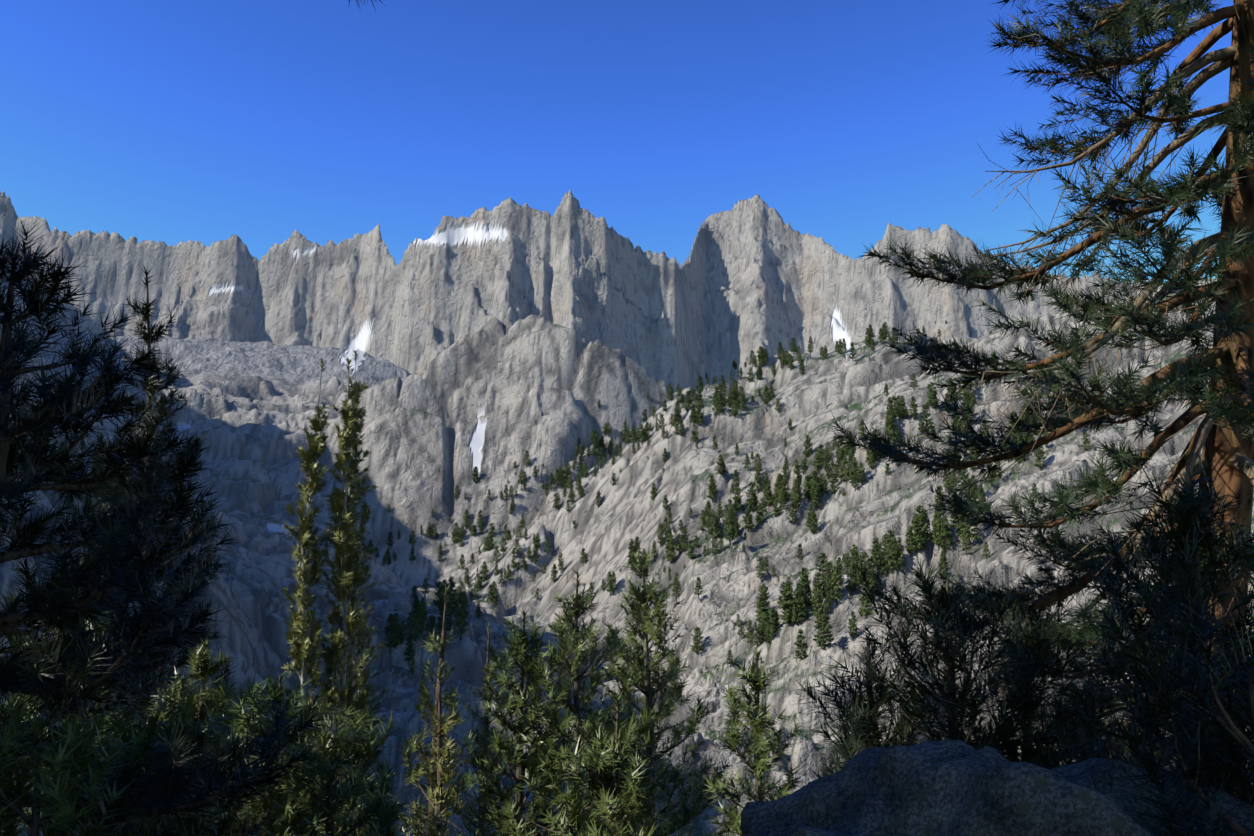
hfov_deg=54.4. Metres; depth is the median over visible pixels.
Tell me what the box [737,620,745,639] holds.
tree
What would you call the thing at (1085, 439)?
tree
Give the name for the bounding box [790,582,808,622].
tree
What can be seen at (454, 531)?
tree
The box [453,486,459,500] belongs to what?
tree
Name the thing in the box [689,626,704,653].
tree
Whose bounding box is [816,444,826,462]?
tree
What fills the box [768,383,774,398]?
tree
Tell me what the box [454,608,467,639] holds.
tree
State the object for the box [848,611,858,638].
tree
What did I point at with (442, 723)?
sparse tree
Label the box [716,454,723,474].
tree
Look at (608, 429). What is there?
tree
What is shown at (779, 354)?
tree
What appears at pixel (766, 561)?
tree
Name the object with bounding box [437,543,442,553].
tree
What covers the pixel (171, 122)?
sky
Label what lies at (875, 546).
tree
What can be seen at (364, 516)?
thin tree
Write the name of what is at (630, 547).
tree
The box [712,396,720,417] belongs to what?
tree
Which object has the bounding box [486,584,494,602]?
tree
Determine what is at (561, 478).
tree
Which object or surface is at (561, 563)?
tree
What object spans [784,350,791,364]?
tree
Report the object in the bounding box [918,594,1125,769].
bush
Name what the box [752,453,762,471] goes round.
tree
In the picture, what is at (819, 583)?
tree
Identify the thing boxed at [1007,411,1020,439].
tree
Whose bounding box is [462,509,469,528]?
tree
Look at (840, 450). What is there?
tree
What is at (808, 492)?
tree
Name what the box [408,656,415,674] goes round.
tree
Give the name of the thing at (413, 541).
tree
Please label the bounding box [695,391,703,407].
tree
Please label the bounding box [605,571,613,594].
tree
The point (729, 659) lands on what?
tree
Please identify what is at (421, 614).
tree
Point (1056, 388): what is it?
tree
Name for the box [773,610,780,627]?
tree
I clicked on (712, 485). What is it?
tree
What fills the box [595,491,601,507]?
tree
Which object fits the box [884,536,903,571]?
tree
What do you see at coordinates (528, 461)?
tree
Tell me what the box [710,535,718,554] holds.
tree
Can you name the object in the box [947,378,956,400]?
tree
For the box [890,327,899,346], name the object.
tree
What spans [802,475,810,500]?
tree
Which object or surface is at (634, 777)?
bushy tree
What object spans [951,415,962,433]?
tree
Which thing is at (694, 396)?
tree
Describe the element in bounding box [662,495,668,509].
tree
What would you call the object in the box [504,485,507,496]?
tree
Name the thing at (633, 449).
tree
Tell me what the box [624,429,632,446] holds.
tree
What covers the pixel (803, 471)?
tree
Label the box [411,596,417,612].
tree
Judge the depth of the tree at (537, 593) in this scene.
1219.30 m
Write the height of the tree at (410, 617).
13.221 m
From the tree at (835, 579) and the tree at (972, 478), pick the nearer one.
the tree at (835, 579)
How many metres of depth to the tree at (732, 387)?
1276.83 m
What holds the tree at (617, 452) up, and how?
on the terrain ground
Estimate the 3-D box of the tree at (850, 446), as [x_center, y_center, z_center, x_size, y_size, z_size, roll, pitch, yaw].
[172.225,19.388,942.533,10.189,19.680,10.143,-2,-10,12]
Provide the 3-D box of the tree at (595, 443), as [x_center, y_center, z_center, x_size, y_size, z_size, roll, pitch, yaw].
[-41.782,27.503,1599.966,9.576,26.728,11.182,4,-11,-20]
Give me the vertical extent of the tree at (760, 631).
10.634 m
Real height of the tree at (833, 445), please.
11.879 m
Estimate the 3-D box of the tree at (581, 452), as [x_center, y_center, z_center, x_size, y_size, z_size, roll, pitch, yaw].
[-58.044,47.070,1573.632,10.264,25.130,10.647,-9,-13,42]
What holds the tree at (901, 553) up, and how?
on the terrain ground
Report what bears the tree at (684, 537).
on the terrain ground
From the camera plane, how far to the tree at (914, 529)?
618.09 m
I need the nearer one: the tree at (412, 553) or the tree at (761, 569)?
the tree at (761, 569)
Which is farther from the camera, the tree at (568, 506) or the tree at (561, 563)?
the tree at (568, 506)
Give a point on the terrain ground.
(494, 344)
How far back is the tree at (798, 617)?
628.53 m
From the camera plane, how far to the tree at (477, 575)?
1310.29 m
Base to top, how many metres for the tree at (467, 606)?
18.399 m
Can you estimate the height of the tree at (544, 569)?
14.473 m
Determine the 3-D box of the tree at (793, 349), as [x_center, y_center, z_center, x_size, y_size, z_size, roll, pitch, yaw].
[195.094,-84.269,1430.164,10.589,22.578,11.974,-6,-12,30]
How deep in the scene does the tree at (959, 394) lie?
933.99 m
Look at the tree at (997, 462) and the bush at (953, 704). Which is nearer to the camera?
the bush at (953, 704)
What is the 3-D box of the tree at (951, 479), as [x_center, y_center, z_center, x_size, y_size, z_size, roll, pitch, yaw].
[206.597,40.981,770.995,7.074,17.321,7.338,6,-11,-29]
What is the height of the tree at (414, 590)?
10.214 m
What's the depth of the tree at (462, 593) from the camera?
742.28 m
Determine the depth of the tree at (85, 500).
794.87 m
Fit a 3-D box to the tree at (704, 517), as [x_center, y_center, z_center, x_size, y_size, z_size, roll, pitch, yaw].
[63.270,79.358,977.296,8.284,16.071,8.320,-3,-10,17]
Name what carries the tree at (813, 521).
on the terrain ground
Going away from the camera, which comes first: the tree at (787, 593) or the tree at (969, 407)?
the tree at (787, 593)
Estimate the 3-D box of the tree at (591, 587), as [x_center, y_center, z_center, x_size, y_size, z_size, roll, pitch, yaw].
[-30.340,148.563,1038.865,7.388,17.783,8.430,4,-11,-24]
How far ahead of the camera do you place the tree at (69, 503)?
782.69 m
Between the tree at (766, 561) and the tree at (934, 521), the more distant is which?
the tree at (766, 561)
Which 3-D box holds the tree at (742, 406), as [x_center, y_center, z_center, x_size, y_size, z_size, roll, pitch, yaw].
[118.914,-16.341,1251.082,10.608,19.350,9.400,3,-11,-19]
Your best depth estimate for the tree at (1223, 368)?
11.74 m
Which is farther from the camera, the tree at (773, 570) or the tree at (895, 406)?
the tree at (895, 406)
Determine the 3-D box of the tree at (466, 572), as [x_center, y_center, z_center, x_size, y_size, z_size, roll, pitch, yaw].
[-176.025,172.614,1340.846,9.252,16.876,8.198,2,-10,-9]
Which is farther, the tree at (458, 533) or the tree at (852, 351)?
the tree at (458, 533)
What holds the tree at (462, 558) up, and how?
on the terrain ground
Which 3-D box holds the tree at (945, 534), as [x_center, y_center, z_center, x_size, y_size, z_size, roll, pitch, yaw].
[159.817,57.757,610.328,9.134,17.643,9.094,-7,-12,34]
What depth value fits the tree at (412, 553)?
1471.53 m
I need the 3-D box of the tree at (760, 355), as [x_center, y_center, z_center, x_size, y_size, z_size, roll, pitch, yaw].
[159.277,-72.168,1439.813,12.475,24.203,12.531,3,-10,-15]
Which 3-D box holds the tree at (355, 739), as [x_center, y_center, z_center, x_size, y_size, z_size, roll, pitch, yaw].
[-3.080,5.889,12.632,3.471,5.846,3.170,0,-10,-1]
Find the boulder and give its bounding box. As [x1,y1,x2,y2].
[741,739,1253,835]
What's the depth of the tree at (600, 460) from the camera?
1405.83 m
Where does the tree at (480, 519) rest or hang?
on the terrain ground
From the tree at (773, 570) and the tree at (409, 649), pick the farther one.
the tree at (773, 570)
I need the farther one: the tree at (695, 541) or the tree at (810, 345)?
the tree at (810, 345)
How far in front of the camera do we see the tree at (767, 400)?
1249.16 m
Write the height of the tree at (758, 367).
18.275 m
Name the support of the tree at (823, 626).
on the terrain ground
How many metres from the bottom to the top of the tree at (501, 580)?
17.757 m
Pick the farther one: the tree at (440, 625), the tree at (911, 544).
the tree at (440, 625)
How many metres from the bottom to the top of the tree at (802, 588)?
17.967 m
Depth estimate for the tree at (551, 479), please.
1528.77 m
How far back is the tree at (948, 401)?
931.02 m
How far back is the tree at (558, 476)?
1537.46 m
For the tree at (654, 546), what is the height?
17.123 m
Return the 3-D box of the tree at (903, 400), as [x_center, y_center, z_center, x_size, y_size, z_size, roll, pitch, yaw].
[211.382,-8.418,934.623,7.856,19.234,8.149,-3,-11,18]
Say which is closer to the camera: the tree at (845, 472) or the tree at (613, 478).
the tree at (845, 472)
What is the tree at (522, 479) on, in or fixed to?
on the terrain ground
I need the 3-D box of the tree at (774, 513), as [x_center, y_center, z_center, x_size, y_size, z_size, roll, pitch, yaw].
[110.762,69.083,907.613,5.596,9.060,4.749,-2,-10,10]
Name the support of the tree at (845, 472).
on the terrain ground
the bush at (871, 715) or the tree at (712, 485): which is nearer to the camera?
the bush at (871, 715)
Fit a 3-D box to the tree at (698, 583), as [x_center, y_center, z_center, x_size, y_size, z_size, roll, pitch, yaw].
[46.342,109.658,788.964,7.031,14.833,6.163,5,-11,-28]
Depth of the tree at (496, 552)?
1341.33 m
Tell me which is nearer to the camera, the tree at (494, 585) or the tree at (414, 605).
the tree at (414, 605)
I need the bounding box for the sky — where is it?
[0,0,1233,282]
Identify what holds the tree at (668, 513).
on the terrain ground
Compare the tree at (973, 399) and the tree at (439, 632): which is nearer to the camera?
the tree at (439, 632)
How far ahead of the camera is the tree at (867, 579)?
614.34 m
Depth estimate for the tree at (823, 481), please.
922.37 m
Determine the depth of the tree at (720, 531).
925.44 m
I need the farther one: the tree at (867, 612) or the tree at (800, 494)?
the tree at (800, 494)
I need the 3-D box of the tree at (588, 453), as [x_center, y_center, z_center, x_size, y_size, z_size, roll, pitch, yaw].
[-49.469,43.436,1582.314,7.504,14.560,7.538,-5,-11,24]
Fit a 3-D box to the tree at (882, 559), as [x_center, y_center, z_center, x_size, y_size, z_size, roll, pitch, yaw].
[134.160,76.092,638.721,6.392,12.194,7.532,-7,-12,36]
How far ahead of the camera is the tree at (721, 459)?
1063.65 m
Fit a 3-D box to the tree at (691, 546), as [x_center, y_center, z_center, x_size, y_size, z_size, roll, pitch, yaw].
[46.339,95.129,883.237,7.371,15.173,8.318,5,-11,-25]
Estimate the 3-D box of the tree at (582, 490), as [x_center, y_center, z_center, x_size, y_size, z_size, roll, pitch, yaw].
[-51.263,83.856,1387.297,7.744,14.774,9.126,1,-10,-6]
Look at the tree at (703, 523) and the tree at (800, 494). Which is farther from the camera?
the tree at (703, 523)
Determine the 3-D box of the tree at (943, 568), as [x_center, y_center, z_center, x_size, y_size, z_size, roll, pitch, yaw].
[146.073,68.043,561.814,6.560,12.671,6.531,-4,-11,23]
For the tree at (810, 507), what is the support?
on the terrain ground
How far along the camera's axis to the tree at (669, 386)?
1419.64 m
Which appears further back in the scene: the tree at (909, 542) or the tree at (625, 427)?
the tree at (625, 427)
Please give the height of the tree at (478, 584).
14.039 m
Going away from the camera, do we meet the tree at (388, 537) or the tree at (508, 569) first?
the tree at (508, 569)
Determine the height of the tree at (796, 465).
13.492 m
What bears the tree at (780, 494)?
on the terrain ground
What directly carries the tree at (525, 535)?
on the terrain ground
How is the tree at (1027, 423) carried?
on the terrain ground
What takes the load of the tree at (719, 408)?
on the terrain ground
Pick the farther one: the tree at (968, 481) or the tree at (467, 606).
the tree at (467, 606)
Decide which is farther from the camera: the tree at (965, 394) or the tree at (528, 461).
the tree at (528, 461)
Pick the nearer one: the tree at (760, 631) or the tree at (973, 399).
the tree at (760, 631)
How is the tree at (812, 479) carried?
on the terrain ground
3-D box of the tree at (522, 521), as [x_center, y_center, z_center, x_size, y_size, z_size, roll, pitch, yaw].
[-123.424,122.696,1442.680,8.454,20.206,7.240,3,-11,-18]
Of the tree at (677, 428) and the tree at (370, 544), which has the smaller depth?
the tree at (677, 428)
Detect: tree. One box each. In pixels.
[0,219,332,835]
[0,582,161,835]
[0,687,139,835]
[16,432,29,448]
[32,266,242,819]
[40,690,275,835]
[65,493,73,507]
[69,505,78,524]
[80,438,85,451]
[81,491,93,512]
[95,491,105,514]
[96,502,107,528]
[132,638,288,835]
[191,668,373,835]
[239,703,412,835]
[275,357,333,835]
[314,356,377,825]
[324,347,388,828]
[348,0,379,11]
[367,539,373,551]
[384,613,396,652]
[386,531,393,546]
[389,613,402,647]
[393,625,402,645]
[395,584,485,835]
[398,621,407,640]
[399,661,475,835]
[404,633,415,665]
[405,611,414,632]
[408,548,415,563]
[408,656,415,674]
[409,530,415,546]
[409,613,422,641]
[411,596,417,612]
[412,585,417,597]
[414,600,420,613]
[416,600,426,620]
[417,611,425,632]
[421,578,429,597]
[426,522,433,535]
[426,615,436,638]
[431,523,437,538]
[432,581,443,607]
[436,591,444,612]
[436,598,454,635]
[436,628,441,641]
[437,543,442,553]
[439,579,448,602]
[443,623,512,835]
[446,576,457,617]
[451,529,456,541]
[452,591,469,618]
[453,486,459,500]
[453,527,460,541]
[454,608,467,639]
[454,609,570,835]
[456,581,465,596]
[457,554,465,570]
[458,536,463,545]
[458,600,468,627]
[460,526,465,538]
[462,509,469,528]
[463,592,469,609]
[464,568,470,582]
[469,553,475,563]
[470,588,473,601]
[471,525,475,535]
[472,466,479,483]
[473,573,480,588]
[473,585,478,597]
[474,603,481,619]
[476,509,483,526]
[477,580,481,592]
[479,576,484,587]
[480,561,488,581]
[483,536,489,551]
[486,532,494,549]
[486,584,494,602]
[488,523,496,536]
[489,581,498,604]
[492,546,500,562]
[493,563,498,575]
[497,571,504,586]
[499,537,507,554]
[500,567,659,835]
[502,524,507,540]
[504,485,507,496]
[506,529,511,542]
[506,564,510,576]
[507,570,512,582]
[508,485,513,497]
[510,496,515,510]
[511,557,515,567]
[513,539,520,557]
[515,525,522,537]
[517,470,524,484]
[520,513,524,529]
[520,556,525,566]
[522,451,530,467]
[523,527,527,540]
[525,546,532,559]
[531,544,539,564]
[532,465,537,479]
[532,571,535,582]
[533,533,539,547]
[534,588,539,600]
[541,562,546,572]
[544,483,548,496]
[544,538,550,553]
[547,691,680,835]
[548,472,554,491]
[551,564,557,582]
[552,493,561,509]
[554,469,559,481]
[556,465,562,478]
[558,470,564,487]
[558,552,564,572]
[563,463,569,478]
[563,476,566,486]
[565,500,570,511]
[567,476,573,487]
[568,484,575,504]
[573,548,733,835]
[574,444,579,455]
[575,474,582,488]
[576,460,582,478]
[579,445,585,463]
[579,486,584,497]
[579,548,586,566]
[581,462,588,477]
[586,446,590,455]
[587,582,594,601]
[589,430,593,444]
[593,429,597,448]
[593,465,596,477]
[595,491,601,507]
[596,447,601,460]
[597,453,603,468]
[600,435,604,447]
[601,578,605,591]
[602,422,607,434]
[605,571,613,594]
[606,422,611,435]
[606,440,613,456]
[610,472,615,485]
[610,571,617,592]
[611,454,615,465]
[614,444,618,458]
[622,420,627,431]
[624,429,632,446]
[627,538,635,566]
[630,427,636,442]
[632,443,636,454]
[634,536,641,553]
[636,427,639,438]
[638,424,645,444]
[641,409,647,421]
[642,430,647,441]
[644,422,650,437]
[650,482,657,500]
[650,540,657,559]
[651,406,655,418]
[656,523,664,547]
[658,414,665,429]
[661,427,665,438]
[661,518,669,535]
[662,399,667,410]
[662,448,668,462]
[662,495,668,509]
[663,533,676,562]
[664,526,672,545]
[665,506,673,525]
[666,383,671,400]
[668,414,674,426]
[669,387,674,401]
[672,415,677,425]
[672,572,682,598]
[673,423,679,434]
[674,401,681,424]
[675,533,680,554]
[676,387,683,402]
[677,420,685,436]
[677,527,689,551]
[678,519,682,529]
[684,390,691,410]
[686,539,695,559]
[689,408,696,425]
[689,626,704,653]
[691,426,699,442]
[692,389,696,402]
[693,535,698,547]
[693,576,703,598]
[694,402,701,424]
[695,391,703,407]
[696,375,702,391]
[696,408,704,425]
[699,518,705,533]
[702,507,708,525]
[702,545,706,554]
[702,646,804,835]
[703,500,714,529]
[705,510,719,538]
[707,475,717,501]
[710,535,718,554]
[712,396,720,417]
[712,434,718,451]
[715,384,722,396]
[716,397,723,415]
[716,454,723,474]
[716,500,723,517]
[717,526,722,537]
[718,375,726,390]
[719,458,725,474]
[719,538,723,551]
[722,396,727,408]
[722,505,727,517]
[723,509,735,545]
[723,513,729,535]
[726,393,731,407]
[726,499,734,514]
[726,650,733,667]
[727,390,737,405]
[729,385,736,400]
[731,401,737,416]
[731,469,740,490]
[731,489,744,510]
[733,517,740,539]
[734,443,739,456]
[735,614,740,626]
[736,386,745,401]
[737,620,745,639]
[738,367,743,378]
[738,393,746,410]
[742,509,754,529]
[743,506,753,531]
[744,454,749,470]
[745,481,758,510]
[745,620,754,646]
[746,367,753,381]
[748,350,754,366]
[748,490,757,511]
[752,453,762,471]
[752,627,761,646]
[753,355,757,368]
[753,469,763,493]
[754,502,765,523]
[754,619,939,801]
[755,365,762,379]
[755,557,765,581]
[755,584,770,616]
[755,589,769,629]
[758,347,766,366]
[758,625,764,642]
[761,349,768,363]
[761,497,767,511]
[761,622,768,639]
[762,384,771,404]
[762,472,769,489]
[762,478,768,496]
[763,485,772,506]
[763,556,770,572]
[764,621,772,644]
[765,608,779,637]
[767,489,773,505]
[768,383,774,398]
[770,565,776,577]
[771,362,776,376]
[773,473,784,505]
[773,475,782,497]
[773,505,778,516]
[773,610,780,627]
[775,397,781,412]
[776,342,783,361]
[777,581,785,605]
[777,581,797,625]
[778,485,788,502]
[781,352,785,363]
[781,464,788,484]
[781,480,790,498]
[781,492,786,509]
[782,597,792,621]
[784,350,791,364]
[785,576,793,592]
[786,502,797,524]
[787,354,793,369]
[788,418,792,429]
[789,337,797,354]
[789,598,802,624]
[790,479,801,512]
[790,481,802,500]
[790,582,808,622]
[794,459,799,474]
[794,628,807,660]
[796,346,801,362]
[796,567,813,609]
[797,544,804,559]
[799,358,805,376]
[800,460,804,474]
[801,579,811,599]
[802,458,806,468]
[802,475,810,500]
[803,435,812,457]
[804,475,812,499]
[805,504,817,526]
[807,336,813,354]
[808,471,819,492]
[808,510,819,533]
[809,484,821,509]
[809,583,823,619]
[810,473,821,496]
[812,453,820,473]
[812,551,828,596]
[813,605,833,649]
[814,581,824,607]
[815,448,821,470]
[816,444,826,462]
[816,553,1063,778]
[819,346,824,359]
[819,473,828,493]
[822,457,827,470]
[822,561,834,600]
[824,345,827,357]
[824,442,832,460]
[824,592,831,614]
[825,0,1253,805]
[825,463,830,476]
[826,461,838,486]
[828,564,842,604]
[829,480,835,492]
[832,436,836,448]
[833,453,846,483]
[835,434,844,459]
[835,557,844,583]
[837,339,842,354]
[840,338,847,352]
[841,457,849,484]
[842,555,850,579]
[843,439,853,459]
[844,431,855,453]
[846,454,854,473]
[846,578,852,596]
[847,564,857,588]
[848,457,862,481]
[848,469,854,484]
[848,544,859,580]
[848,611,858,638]
[849,342,855,360]
[851,472,858,490]
[856,550,874,585]
[857,420,866,438]
[858,462,866,484]
[858,586,873,617]
[864,328,870,347]
[865,447,873,462]
[866,324,875,341]
[866,568,878,594]
[868,452,875,468]
[868,569,881,597]
[870,339,875,350]
[870,537,883,571]
[874,450,883,462]
[877,328,883,343]
[877,552,888,574]
[879,534,888,562]
[882,323,887,336]
[883,383,889,397]
[884,410,898,433]
[884,529,896,551]
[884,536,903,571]
[885,396,896,418]
[885,414,892,438]
[885,463,890,473]
[887,544,898,565]
[888,395,899,417]
[889,431,897,447]
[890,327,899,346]
[894,395,904,419]
[895,536,905,565]
[899,395,907,418]
[905,526,915,556]
[906,531,914,552]
[907,517,925,551]
[908,396,917,418]
[909,373,918,389]
[910,504,930,550]
[918,403,934,436]
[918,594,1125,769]
[922,510,930,536]
[926,383,939,406]
[930,512,942,548]
[932,485,946,510]
[932,515,942,548]
[933,508,947,539]
[938,517,955,550]
[938,553,951,577]
[942,468,952,495]
[943,392,953,413]
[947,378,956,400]
[948,470,957,491]
[949,495,962,534]
[951,386,958,400]
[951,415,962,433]
[956,468,970,495]
[956,500,980,549]
[957,384,963,399]
[959,391,971,419]
[960,421,966,435]
[960,525,970,554]
[961,375,974,399]
[963,400,972,422]
[963,429,978,462]
[964,478,975,504]
[968,435,984,469]
[970,392,976,405]
[970,475,978,493]
[976,488,986,503]
[981,418,989,439]
[983,541,990,558]
[986,463,993,485]
[993,461,1002,478]
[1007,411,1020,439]
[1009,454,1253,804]
[1013,438,1026,463]
[1019,411,1033,441]
[1023,432,1032,442]
[1030,483,1037,496]
[1033,411,1047,436]
[1033,446,1046,470]
[1051,381,1061,405]
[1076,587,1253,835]
[1080,432,1090,450]
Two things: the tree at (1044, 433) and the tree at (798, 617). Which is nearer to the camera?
the tree at (798, 617)
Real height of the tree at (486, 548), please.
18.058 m
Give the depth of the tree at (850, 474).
882.28 m
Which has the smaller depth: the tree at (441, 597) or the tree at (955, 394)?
the tree at (441, 597)
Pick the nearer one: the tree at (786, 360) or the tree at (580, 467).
the tree at (786, 360)
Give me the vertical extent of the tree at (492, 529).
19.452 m
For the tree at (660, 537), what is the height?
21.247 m
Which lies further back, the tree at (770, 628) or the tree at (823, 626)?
the tree at (770, 628)
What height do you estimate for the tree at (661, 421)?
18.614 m
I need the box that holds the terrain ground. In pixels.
[0,190,1253,835]
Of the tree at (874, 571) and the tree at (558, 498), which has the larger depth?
the tree at (558, 498)
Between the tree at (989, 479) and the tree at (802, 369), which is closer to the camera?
the tree at (989, 479)
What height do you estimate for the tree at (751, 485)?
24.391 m
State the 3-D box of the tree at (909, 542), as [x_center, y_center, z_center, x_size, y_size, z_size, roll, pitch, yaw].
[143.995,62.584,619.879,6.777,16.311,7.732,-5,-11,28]
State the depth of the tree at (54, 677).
9.75 m
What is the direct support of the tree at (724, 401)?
on the terrain ground
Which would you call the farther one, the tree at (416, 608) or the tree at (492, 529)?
the tree at (492, 529)
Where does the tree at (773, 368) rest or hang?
on the terrain ground
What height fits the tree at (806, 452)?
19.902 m
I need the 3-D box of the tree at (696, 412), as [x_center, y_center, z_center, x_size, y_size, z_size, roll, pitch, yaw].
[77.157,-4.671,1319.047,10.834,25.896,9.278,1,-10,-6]
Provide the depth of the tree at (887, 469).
873.84 m
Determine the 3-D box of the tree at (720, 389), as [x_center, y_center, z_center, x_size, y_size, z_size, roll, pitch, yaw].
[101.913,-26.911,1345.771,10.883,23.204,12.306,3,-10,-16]
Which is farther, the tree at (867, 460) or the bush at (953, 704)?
the tree at (867, 460)
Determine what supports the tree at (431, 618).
on the terrain ground
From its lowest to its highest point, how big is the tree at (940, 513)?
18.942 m
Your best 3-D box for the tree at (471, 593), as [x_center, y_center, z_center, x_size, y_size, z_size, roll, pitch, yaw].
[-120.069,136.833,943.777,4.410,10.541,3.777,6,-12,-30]
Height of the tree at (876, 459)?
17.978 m
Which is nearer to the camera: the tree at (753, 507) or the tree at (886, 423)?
the tree at (886, 423)
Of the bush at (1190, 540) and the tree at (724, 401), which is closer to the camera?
the bush at (1190, 540)
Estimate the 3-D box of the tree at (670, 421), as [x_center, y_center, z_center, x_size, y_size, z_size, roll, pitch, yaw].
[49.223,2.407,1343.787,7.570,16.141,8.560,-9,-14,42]
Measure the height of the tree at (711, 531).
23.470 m
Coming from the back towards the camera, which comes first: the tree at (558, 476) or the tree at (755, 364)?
the tree at (558, 476)
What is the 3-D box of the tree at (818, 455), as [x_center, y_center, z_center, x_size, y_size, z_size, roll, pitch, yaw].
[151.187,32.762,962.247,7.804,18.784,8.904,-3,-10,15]
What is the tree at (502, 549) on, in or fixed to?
on the terrain ground
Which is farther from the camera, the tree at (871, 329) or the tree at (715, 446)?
the tree at (871, 329)
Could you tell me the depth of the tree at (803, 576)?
636.43 m
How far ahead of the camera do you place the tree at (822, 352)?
1383.42 m
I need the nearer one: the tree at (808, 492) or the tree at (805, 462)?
the tree at (808, 492)
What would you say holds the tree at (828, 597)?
on the terrain ground
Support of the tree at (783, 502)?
on the terrain ground
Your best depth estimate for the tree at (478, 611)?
873.81 m
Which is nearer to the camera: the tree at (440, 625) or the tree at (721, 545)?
the tree at (440, 625)
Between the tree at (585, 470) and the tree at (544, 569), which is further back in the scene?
the tree at (585, 470)
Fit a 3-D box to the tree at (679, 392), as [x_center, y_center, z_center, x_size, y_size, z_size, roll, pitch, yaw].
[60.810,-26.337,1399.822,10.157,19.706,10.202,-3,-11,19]
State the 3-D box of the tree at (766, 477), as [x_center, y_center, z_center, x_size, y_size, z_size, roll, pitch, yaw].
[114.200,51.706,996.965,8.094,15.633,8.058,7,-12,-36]
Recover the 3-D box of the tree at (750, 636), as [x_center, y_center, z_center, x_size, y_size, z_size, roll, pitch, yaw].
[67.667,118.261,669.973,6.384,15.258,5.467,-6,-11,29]
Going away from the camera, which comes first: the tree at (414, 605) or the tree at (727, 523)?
the tree at (414, 605)
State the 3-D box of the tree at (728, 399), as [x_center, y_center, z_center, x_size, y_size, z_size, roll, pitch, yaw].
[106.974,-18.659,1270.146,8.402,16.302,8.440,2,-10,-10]
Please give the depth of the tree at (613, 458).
1380.38 m
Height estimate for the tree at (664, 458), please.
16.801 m
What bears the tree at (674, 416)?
on the terrain ground
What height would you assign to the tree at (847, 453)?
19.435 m
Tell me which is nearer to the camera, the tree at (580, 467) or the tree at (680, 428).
the tree at (680, 428)
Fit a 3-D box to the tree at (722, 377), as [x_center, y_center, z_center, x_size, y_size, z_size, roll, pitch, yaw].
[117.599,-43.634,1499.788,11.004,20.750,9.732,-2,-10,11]
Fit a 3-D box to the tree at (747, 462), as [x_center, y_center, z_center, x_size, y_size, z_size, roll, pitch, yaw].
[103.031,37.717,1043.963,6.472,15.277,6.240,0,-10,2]
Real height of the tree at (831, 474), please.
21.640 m
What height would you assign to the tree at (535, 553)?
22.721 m
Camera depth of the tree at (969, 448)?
793.13 m
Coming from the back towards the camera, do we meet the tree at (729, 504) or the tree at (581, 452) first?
the tree at (581, 452)
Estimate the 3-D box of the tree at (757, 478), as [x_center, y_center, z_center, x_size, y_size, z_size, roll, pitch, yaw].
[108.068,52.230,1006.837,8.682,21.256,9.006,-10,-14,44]
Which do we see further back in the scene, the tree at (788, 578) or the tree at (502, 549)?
the tree at (502, 549)
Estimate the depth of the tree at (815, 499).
904.28 m
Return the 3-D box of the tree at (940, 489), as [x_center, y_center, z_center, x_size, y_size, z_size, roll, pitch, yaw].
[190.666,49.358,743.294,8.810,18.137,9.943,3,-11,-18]
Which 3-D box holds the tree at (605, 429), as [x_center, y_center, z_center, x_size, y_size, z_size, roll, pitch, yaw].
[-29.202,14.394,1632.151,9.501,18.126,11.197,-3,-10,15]
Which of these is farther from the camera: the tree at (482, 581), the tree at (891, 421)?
the tree at (482, 581)
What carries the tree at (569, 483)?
on the terrain ground
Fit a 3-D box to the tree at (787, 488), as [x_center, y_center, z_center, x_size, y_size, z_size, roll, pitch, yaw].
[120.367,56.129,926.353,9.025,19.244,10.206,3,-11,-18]
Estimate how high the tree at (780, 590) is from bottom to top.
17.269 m
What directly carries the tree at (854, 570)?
on the terrain ground
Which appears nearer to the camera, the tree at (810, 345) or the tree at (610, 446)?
the tree at (810, 345)
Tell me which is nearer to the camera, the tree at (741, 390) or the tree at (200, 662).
the tree at (200, 662)
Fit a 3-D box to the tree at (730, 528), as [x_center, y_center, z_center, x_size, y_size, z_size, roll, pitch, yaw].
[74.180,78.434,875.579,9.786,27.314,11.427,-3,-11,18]
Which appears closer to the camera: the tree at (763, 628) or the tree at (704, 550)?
the tree at (763, 628)
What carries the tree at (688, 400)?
on the terrain ground
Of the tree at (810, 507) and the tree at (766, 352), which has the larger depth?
the tree at (766, 352)
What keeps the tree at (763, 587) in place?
on the terrain ground
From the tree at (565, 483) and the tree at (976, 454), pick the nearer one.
the tree at (976, 454)
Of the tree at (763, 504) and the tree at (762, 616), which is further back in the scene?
the tree at (763, 504)
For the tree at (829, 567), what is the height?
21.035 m
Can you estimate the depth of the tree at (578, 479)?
1420.45 m
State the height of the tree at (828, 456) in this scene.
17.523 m
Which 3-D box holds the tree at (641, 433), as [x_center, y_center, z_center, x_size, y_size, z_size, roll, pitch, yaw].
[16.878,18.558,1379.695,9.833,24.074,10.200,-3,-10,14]
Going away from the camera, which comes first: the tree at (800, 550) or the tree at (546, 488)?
the tree at (800, 550)
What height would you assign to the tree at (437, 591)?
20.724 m

